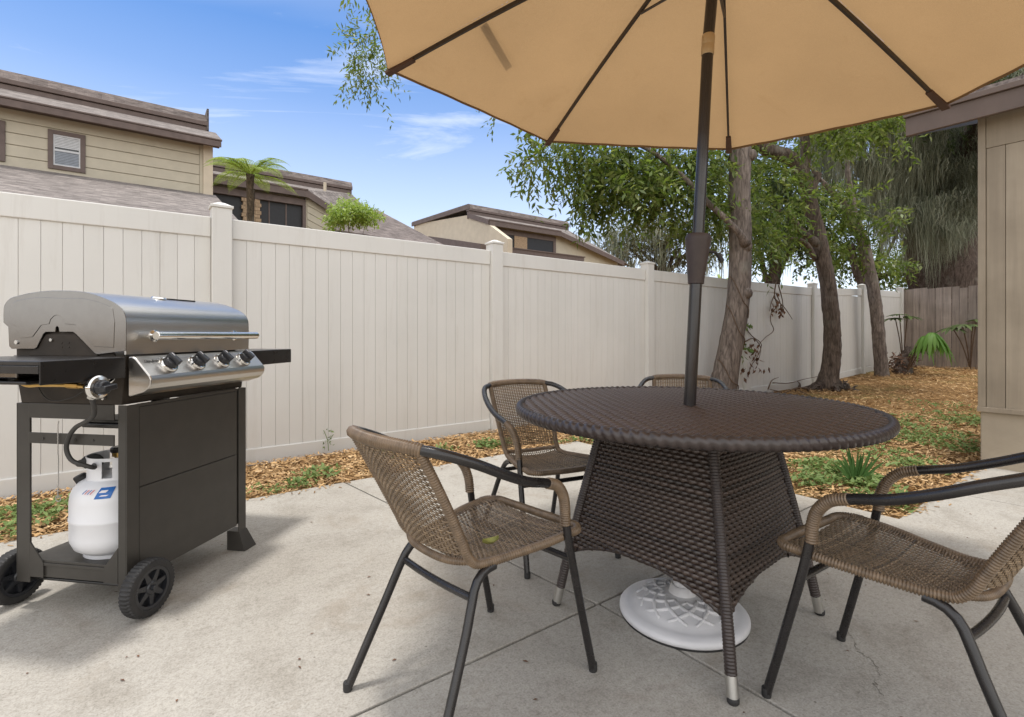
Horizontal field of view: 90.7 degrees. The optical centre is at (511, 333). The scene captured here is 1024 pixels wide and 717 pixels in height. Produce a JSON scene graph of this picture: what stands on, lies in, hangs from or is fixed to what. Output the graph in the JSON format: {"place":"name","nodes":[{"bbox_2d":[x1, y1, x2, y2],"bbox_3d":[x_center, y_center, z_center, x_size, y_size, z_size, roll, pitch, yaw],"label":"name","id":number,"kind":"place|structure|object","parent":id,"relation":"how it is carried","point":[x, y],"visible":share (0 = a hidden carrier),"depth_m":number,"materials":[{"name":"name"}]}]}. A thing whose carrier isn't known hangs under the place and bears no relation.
{"place":"outdoors","nodes":[
{"label":"outdoors","id":0,"kind":"place"},
{"bbox_2d":[0,0,907,290],"label":"sky","id":1,"kind":"structure","parent":0,"point":[264,75],"materials":[{"name":"blue"}]},
{"bbox_2d":[0,362,985,545],"bbox_3d":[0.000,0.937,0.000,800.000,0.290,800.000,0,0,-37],"label":"ground","id":2,"kind":"structure","parent":0,"point":[905,389],"depth_m":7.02,"materials":[{"name":"brown wood"}]},
{"bbox_2d":[0,69,237,219],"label":"townhouse","id":3,"kind":"structure","parent":2,"relation":"on","point":[64,141],"depth_m":14.19,"materials":[{"name":"beige"}]},
{"bbox_2d":[203,157,296,221],"bbox_3d":[-4.282,-0.919,8.132,1.507,3.839,1.422,0,0,0],"label":"tree fern","id":4,"kind":"object","parent":2,"relation":"on","point":[251,175],"visible":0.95,"depth_m":8.16,"materials":[{"name":"green plant"}]},
{"bbox_2d":[213,157,442,244],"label":"townhouse","id":5,"kind":"structure","parent":2,"relation":"on","point":[305,206],"depth_m":21.26,"materials":[{"name":"beige"}]},
{"bbox_2d":[323,429,333,450],"bbox_3d":[-1.486,0.853,4.097,0.100,0.183,0.059,0,0,-34],"label":"weed sprig","id":6,"kind":"object","parent":2,"relation":"on","point":[328,439],"visible":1,"depth_m":4.09,"materials":[{"name":"grey plant"}]},
{"bbox_2d":[316,193,385,233],"bbox_3d":[-3.613,-1.058,11.534,1.319,4.222,1.429,0,0,22],"label":"shrub","id":7,"kind":"object","parent":2,"relation":"on","point":[342,218],"visible":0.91,"depth_m":11.33,"materials":[{"name":"green plant"}]},
{"bbox_2d":[0,192,904,499],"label":"vinyl fence","id":8,"kind":"object","parent":2,"relation":"on","point":[406,340],"visible":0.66,"depth_m":4.44,"materials":[{"name":"white plastic"}]},
{"bbox_2d":[740,282,816,389],"bbox_3d":[4.576,0.019,8.655,2.906,1.810,0.227,0,0,-40],"label":"vine","id":9,"kind":"object","parent":8,"relation":"attached to","point":[780,312],"visible":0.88,"depth_m":8.25,"materials":[{"name":"brown plant"}]},
{"bbox_2d":[0,399,980,538],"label":"weeds","id":10,"kind":"object","parent":2,"relation":"on","point":[836,476],"visible":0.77,"depth_m":3.53,"materials":[{"name":"green plant"}]},
{"bbox_2d":[834,448,884,484],"bbox_3d":[2.197,0.838,3.207,0.322,0.252,0.071,0,0,0],"label":"palmetto","id":11,"kind":"object","parent":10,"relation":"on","point":[850,470],"visible":0.79,"depth_m":3.21,"materials":[{"name":"green plant"}]},
{"bbox_2d":[411,204,628,265],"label":"townhouse","id":12,"kind":"structure","parent":2,"relation":"on","point":[472,226],"depth_m":29.43,"materials":[{"name":"beige paint"}]},
{"bbox_2d":[326,0,823,389],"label":"tree","id":13,"kind":"object","parent":2,"relation":"on","point":[648,178],"visible":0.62,"depth_m":6.70,"materials":[{"name":"green plant"}]},
{"bbox_2d":[584,211,792,279],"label":"oak tree","id":14,"kind":"object","parent":2,"relation":"on","point":[652,248],"visible":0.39,"depth_m":41.15,"materials":[{"name":"green plant"}]},
{"bbox_2d":[706,139,864,284],"bbox_3d":[8.647,-2.972,16.365,5.779,8.161,4.277,0,0,0],"label":"tree","id":15,"kind":"object","parent":2,"relation":"on","point":[773,275],"visible":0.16,"depth_m":15.80,"materials":[{"name":"green plant"}]},
{"bbox_2d":[770,387,811,396],"bbox_3d":[4.493,0.918,8.001,1.430,0.107,0.479,0,0,-30],"label":"fallen branch","id":16,"kind":"object","parent":2,"relation":"on","point":[795,389],"visible":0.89,"depth_m":8.04,"materials":[{"name":"brown wood"}]},
{"bbox_2d":[713,42,922,391],"bbox_3d":[4.826,-2.215,8.555,4.636,6.431,3.257,0,0,0],"label":"tree","id":17,"kind":"object","parent":2,"relation":"on","point":[798,163],"visible":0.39,"depth_m":8.72,"materials":[{"name":"green plant"}]},
{"bbox_2d":[758,76,931,375],"bbox_3d":[6.918,-2.351,10.277,4.040,6.789,3.246,0,0,0],"label":"tree","id":18,"kind":"object","parent":2,"relation":"on","point":[868,263],"visible":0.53,"depth_m":10.45,"materials":[{"name":"green plant"}]},
{"bbox_2d":[788,152,907,292],"bbox_3d":[13.171,-2.624,17.853,6.706,7.524,5.228,0,0,0],"label":"tree","id":19,"kind":"object","parent":2,"relation":"on","point":[886,275],"visible":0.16,"depth_m":17.85,"materials":[{"name":"green plant"}]},
{"bbox_2d":[884,314,922,352],"bbox_3d":[8.597,0.171,11.161,0.772,1.225,0.605,0,0,18],"label":"philodendron","id":20,"kind":"object","parent":2,"relation":"on","point":[907,317],"visible":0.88,"depth_m":11.20,"materials":[{"name":"green plant"}]},
{"bbox_2d":[887,346,921,374],"bbox_3d":[8.301,0.611,10.746,0.817,0.720,0.694,0,0,0],"label":"palm stump","id":21,"kind":"object","parent":2,"relation":"on","point":[901,362],"visible":0.9,"depth_m":10.67,"materials":[{"name":"brown plant"}]},
{"bbox_2d":[791,45,1023,361],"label":"oak tree","id":22,"kind":"object","parent":2,"relation":"on","point":[937,190],"visible":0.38,"depth_m":13.30,"materials":[{"name":"green plant"}]},
{"bbox_2d":[907,332,955,371],"bbox_3d":[8.597,0.388,10.298,0.768,0.856,0.600,0,0,11],"label":"philodendron","id":23,"kind":"object","parent":2,"relation":"on","point":[927,342],"visible":1,"depth_m":10.22,"materials":[{"name":"green plant"}]},
{"bbox_2d":[904,285,977,368],"bbox_3d":[12.129,-0.148,9.389,0.160,1.940,8.129,0,0,-37],"label":"wooden fence","id":24,"kind":"object","parent":2,"relation":"on","point":[920,302],"visible":0.34,"depth_m":11.88,"materials":[{"name":"grey wood"}]},
{"bbox_2d":[935,319,977,368],"bbox_3d":[10.111,0.227,11.201,1.346,1.128,0.785,0,0,0],"label":"philodendron","id":25,"kind":"object","parent":2,"relation":"on","point":[954,328],"visible":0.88,"depth_m":11.27,"materials":[{"name":"green plant"}]},
{"bbox_2d":[903,75,1023,472],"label":"patio house","id":26,"kind":"structure","parent":2,"relation":"on","point":[995,111],"depth_m":3.54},
{"bbox_2d":[986,69,1023,85],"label":"tree","id":27,"kind":"object","parent":2,"relation":"on","point":[1002,79],"visible":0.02,"depth_m":11.62,"materials":[{"name":"green plant"}]},
{"bbox_2d":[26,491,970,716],"bbox_3d":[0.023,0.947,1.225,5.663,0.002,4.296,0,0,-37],"label":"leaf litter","id":28,"kind":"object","parent":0,"point":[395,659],"visible":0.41,"depth_m":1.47,"materials":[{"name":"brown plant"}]},
{"bbox_2d":[0,441,1023,716],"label":"patio","id":29,"kind":"structure","parent":0,"point":[222,631],"depth_m":1.58,"materials":[{"name":"concrete"}]},
{"bbox_2d":[0,290,290,618],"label":"gas grill","id":30,"kind":"object","parent":29,"relation":"on","point":[92,359],"visible":0.99,"depth_m":1.75,"materials":[{"name":"paint"}]},
{"bbox_2d":[67,445,117,559],"bbox_3d":[-1.444,0.598,1.858,0.285,0.372,0.285,0,0,9],"label":"propane tank","id":31,"kind":"object","parent":30,"relation":"on","point":[92,520],"visible":0.61,"depth_m":1.74,"materials":[{"name":"metal"}]},
{"bbox_2d":[343,425,596,716],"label":"armchair","id":32,"kind":"object","parent":29,"relation":"on","point":[444,533],"visible":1,"depth_m":1.28,"materials":[{"name":"brown wicker"}]},
{"bbox_2d":[482,535,498,543],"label":"fallen leaf","id":33,"kind":"object","parent":32,"relation":"on","point":[491,540],"visible":1,"depth_m":1.33,"materials":[{"name":"yellow plant"}]},
{"bbox_2d":[482,379,620,578],"bbox_3d":[0.134,0.589,2.321,0.485,0.722,0.602,0,0,-25],"label":"armchair","id":34,"kind":"object","parent":29,"relation":"on","point":[550,463],"visible":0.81,"depth_m":2.38,"materials":[{"name":"wicker"}]},
{"bbox_2d":[638,374,727,388],"bbox_3d":[0.891,0.589,2.636,0.485,0.722,0.602,0,0,17],"label":"armchair","id":35,"kind":"object","parent":29,"relation":"on","point":[679,377],"visible":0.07,"depth_m":2.89,"materials":[{"name":"wicker"}]},
{"bbox_2d":[620,577,750,652],"bbox_3d":[0.578,0.868,1.712,0.418,0.165,0.418,0,0,0],"label":"parasol stand","id":36,"kind":"object","parent":29,"relation":"on","point":[668,612],"visible":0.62,"depth_m":1.61,"materials":[{"name":"white plastic"}]},
{"bbox_2d":[366,0,1023,407],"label":"parasol","id":37,"kind":"object","parent":36,"relation":"in","point":[706,76],"visible":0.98,"depth_m":2.23,"materials":[{"name":"fabric"}]},
{"bbox_2d":[515,386,900,706],"bbox_3d":[0.600,0.594,1.745,1.176,0.713,1.176,0,0,6],"label":"patio table","id":38,"kind":"object","parent":29,"relation":"on","point":[698,499],"visible":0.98,"depth_m":1.51,"materials":[{"name":"wicker"}]},
{"bbox_2d":[761,452,1023,716],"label":"armchair","id":39,"kind":"object","parent":29,"relation":"on","point":[1001,567],"visible":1,"depth_m":1.23,"materials":[{"name":"wicker"}]}
]}

